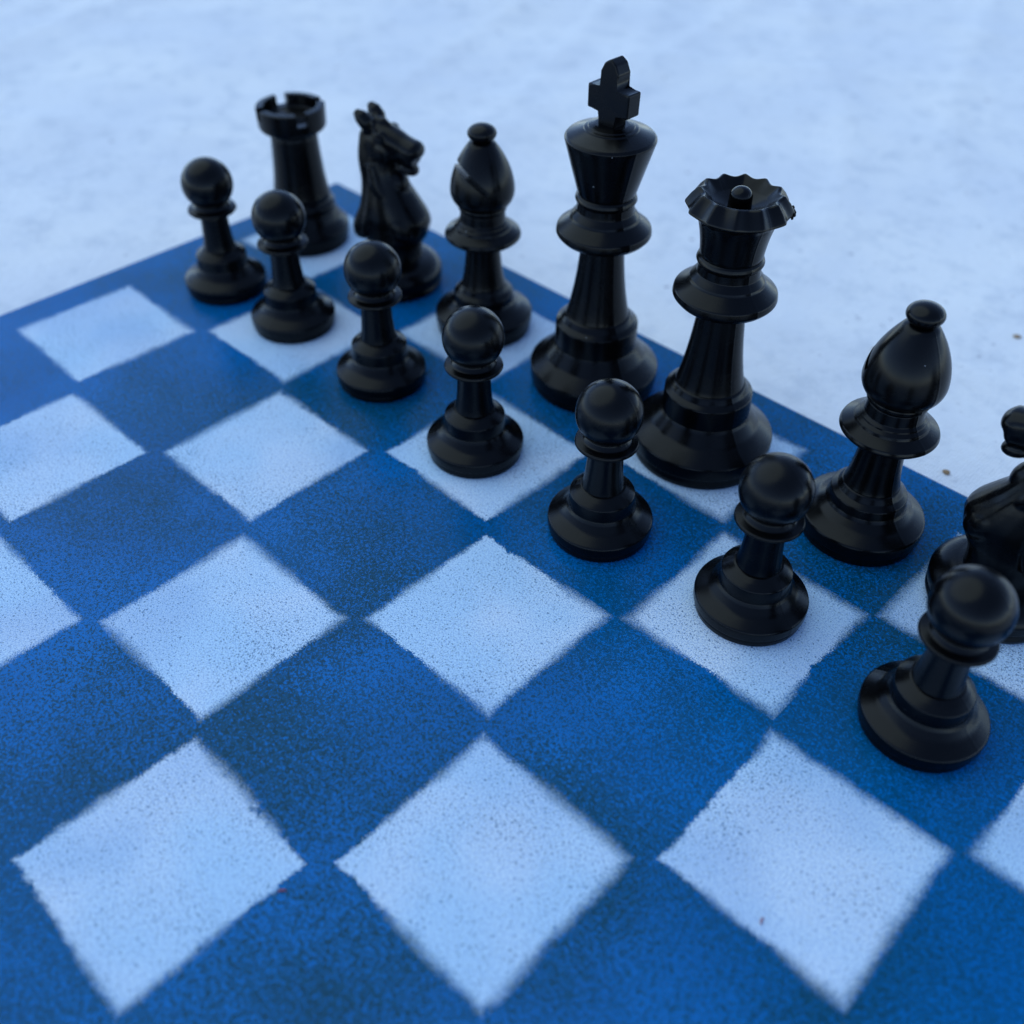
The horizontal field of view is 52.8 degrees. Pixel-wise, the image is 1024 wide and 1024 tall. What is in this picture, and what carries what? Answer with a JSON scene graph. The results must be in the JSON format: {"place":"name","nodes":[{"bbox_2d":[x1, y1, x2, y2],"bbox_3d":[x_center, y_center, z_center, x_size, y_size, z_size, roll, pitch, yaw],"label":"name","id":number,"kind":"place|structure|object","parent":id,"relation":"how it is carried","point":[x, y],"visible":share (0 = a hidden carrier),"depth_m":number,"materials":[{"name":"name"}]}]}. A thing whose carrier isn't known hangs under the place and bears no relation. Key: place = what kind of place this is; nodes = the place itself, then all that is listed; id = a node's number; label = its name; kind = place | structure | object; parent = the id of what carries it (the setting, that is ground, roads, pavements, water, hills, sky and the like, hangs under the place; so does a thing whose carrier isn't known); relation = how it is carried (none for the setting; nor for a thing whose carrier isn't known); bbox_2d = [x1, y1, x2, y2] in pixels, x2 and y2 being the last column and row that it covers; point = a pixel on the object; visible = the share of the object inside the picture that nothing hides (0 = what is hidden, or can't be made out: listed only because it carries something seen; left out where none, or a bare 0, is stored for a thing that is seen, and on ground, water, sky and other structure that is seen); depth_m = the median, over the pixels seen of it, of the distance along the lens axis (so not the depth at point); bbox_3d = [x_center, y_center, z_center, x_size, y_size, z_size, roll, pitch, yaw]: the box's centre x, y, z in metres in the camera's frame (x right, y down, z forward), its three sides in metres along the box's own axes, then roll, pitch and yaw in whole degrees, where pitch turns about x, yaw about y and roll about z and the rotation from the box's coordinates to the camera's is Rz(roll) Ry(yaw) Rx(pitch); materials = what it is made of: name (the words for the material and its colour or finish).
{"place":"outdoors","nodes":[
{"label":"outdoors","id":0,"kind":"place"},
{"bbox_2d":[0,0,1023,496],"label":"ground","id":1,"kind":"structure","parent":0,"point":[880,142],"depth_m":0.46,"materials":[{"name":"white snow"}]},
{"bbox_2d":[0,183,1023,1023],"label":"chessboard","id":2,"kind":"object","parent":1,"relation":"on","point":[396,713],"visible":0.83,"depth_m":0.22},
{"bbox_2d":[180,156,265,305],"bbox_3d":[-0.096,-0.093,0.334,0.026,0.045,0.026,15,45,15],"label":"pawn","id":3,"kind":"object","parent":2,"relation":"on","point":[225,269],"visible":0.99,"depth_m":0.34,"materials":[{"name":"black plastic"}]},
{"bbox_2d":[251,189,334,343],"bbox_3d":[-0.070,-0.078,0.318,0.027,0.045,0.026,6,43,6],"label":"pawn","id":4,"kind":"object","parent":2,"relation":"on","point":[292,306],"visible":1,"depth_m":0.32,"materials":[{"name":"black plastic"}]},
{"bbox_2d":[255,92,349,256],"bbox_3d":[-0.074,-0.118,0.359,0.031,0.048,0.031,34,52,31],"label":"rook","id":5,"kind":"object","parent":2,"relation":"on","point":[292,126],"visible":0.77,"depth_m":0.35,"materials":[{"name":"black plastic"}]},
{"bbox_2d":[337,239,425,402],"bbox_3d":[-0.039,-0.057,0.296,0.027,0.045,0.027,24,47,23],"label":"pawn","id":6,"kind":"object","parent":2,"relation":"on","point":[381,360],"visible":1,"depth_m":0.30,"materials":[{"name":"black plastic"}]},
{"bbox_2d":[353,101,441,301],"bbox_3d":[-0.039,-0.101,0.334,0.031,0.058,0.030,22,47,21],"label":"knight","id":7,"kind":"object","parent":2,"relation":"on","point":[393,212],"visible":0.81,"depth_m":0.33,"materials":[{"name":"black plastic"}]},
{"bbox_2d":[427,305,523,478],"bbox_3d":[-0.010,-0.034,0.271,0.027,0.045,0.027,-13,44,-14],"label":"pawn","id":8,"kind":"object","parent":2,"relation":"on","point":[475,431],"visible":1,"depth_m":0.27,"materials":[{"name":"black plastic"}]},
{"bbox_2d":[436,122,531,346],"bbox_3d":[-0.009,-0.085,0.311,0.031,0.066,0.031,34,52,31],"label":"bishop","id":9,"kind":"object","parent":2,"relation":"on","point":[483,230],"visible":0.91,"depth_m":0.30,"materials":[{"name":"black plastic"}]},
{"bbox_2d":[530,55,657,412],"bbox_3d":[0.025,-0.075,0.280,0.038,0.094,0.038,34,52,31],"label":"king","id":10,"kind":"object","parent":2,"relation":"on","point":[603,226],"visible":0.97,"depth_m":0.27,"materials":[{"name":"black plastic"}]},
{"bbox_2d":[548,378,652,562],"bbox_3d":[0.022,-0.012,0.248,0.027,0.045,0.026,17,45,17],"label":"pawn","id":11,"kind":"object","parent":2,"relation":"on","point":[599,510],"visible":1,"depth_m":0.25,"materials":[{"name":"black plastic"}]},
{"bbox_2d":[636,174,795,489],"bbox_3d":[0.052,-0.046,0.262,0.038,0.077,0.038,34,52,31],"label":"queen","id":12,"kind":"object","parent":2,"relation":"on","point":[705,425],"visible":0.98,"depth_m":0.26,"materials":[{"name":"black plastic"}]},
{"bbox_2d":[693,452,815,646],"bbox_3d":[0.056,0.006,0.229,0.027,0.045,0.027,29,49,27],"label":"pawn","id":13,"kind":"object","parent":2,"relation":"on","point":[751,590],"visible":1,"depth_m":0.23,"materials":[{"name":"black plastic"}]},
{"bbox_2d":[803,300,951,566],"bbox_3d":[0.089,-0.020,0.243,0.031,0.066,0.031,34,52,31],"label":"bishop","id":14,"kind":"object","parent":2,"relation":"on","point":[865,510],"visible":0.95,"depth_m":0.24,"materials":[{"name":"black plastic"}]},
{"bbox_2d":[857,564,1018,772],"bbox_3d":[0.087,0.029,0.205,0.027,0.045,0.027,26,48,25],"label":"pawn","id":15,"kind":"object","parent":2,"relation":"on","point":[926,711],"visible":1,"depth_m":0.21,"materials":[{"name":"black plastic"}]},
{"bbox_2d":[925,405,1023,643],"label":"knight","id":16,"kind":"object","parent":2,"relation":"on","point":[992,537],"visible":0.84,"depth_m":0.23,"materials":[{"name":"black plastic"}]},
{"bbox_2d":[942,469,949,474],"bbox_3d":[0.122,-0.011,0.289,0.002,0.001,0.002,-21,47,-22],"label":"crumb","id":17,"kind":"object","parent":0,"point":[946,471],"visible":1,"depth_m":0.29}
]}

